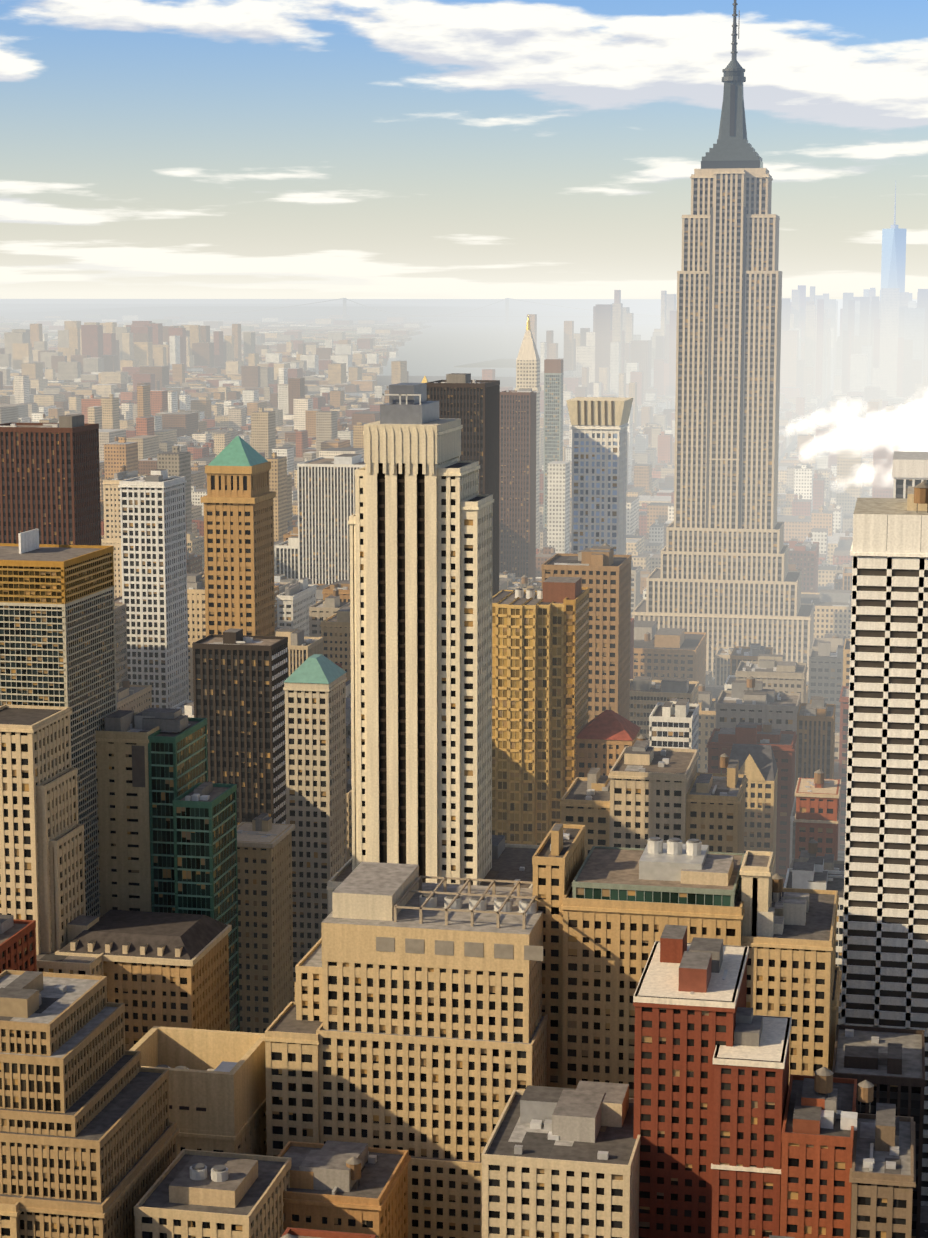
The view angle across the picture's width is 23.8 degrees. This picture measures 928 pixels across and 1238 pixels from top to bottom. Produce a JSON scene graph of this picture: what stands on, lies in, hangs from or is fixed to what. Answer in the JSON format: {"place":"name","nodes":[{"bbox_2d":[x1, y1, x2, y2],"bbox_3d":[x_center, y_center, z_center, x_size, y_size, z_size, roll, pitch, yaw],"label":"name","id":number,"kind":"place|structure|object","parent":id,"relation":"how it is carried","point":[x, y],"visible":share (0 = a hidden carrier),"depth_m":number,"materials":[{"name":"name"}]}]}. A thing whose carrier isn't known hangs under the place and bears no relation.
{"place":"outdoors","nodes":[
{"label":"outdoors","id":0,"kind":"place"},
{"bbox_2d":[0,298,927,1237],"bbox_3d":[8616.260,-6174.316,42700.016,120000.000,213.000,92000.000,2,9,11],"label":"ground","id":1,"kind":"structure","parent":0,"point":[474,338],"depth_m":19805.21,"materials":[{"name":"grey"}]},
{"bbox_2d":[0,454,851,1237],"bbox_3d":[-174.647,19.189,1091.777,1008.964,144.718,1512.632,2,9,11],"label":"city","id":2,"kind":"object","parent":1,"relation":"on","point":[682,698],"visible":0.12,"depth_m":1090.98,"materials":[{"name":"beige concrete"}]},
{"bbox_2d":[0,285,927,585],"bbox_3d":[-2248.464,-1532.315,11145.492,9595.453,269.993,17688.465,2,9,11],"label":"city","id":3,"kind":"object","parent":1,"relation":"on","point":[156,375],"visible":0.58,"depth_m":4909.91,"materials":[{"name":"beige concrete"}]},
{"bbox_2d":[0,0,927,1237],"bbox_3d":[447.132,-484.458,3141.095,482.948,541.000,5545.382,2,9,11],"label":"buildings","id":4,"kind":"structure","parent":1,"relation":"on","point":[546,948],"depth_m":611.46,"materials":[{"name":"beige concrete"}]},
{"bbox_2d":[0,0,927,298],"label":"sky","id":5,"kind":"structure","parent":0,"point":[150,149],"materials":[{"name":"blue"}]},
{"bbox_2d":[783,389,927,492],"bbox_3d":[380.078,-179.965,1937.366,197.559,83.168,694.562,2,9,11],"label":"steam","id":6,"kind":"object","parent":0,"point":[919,414],"visible":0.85,"depth_m":1676.21,"materials":[{"name":"white"}]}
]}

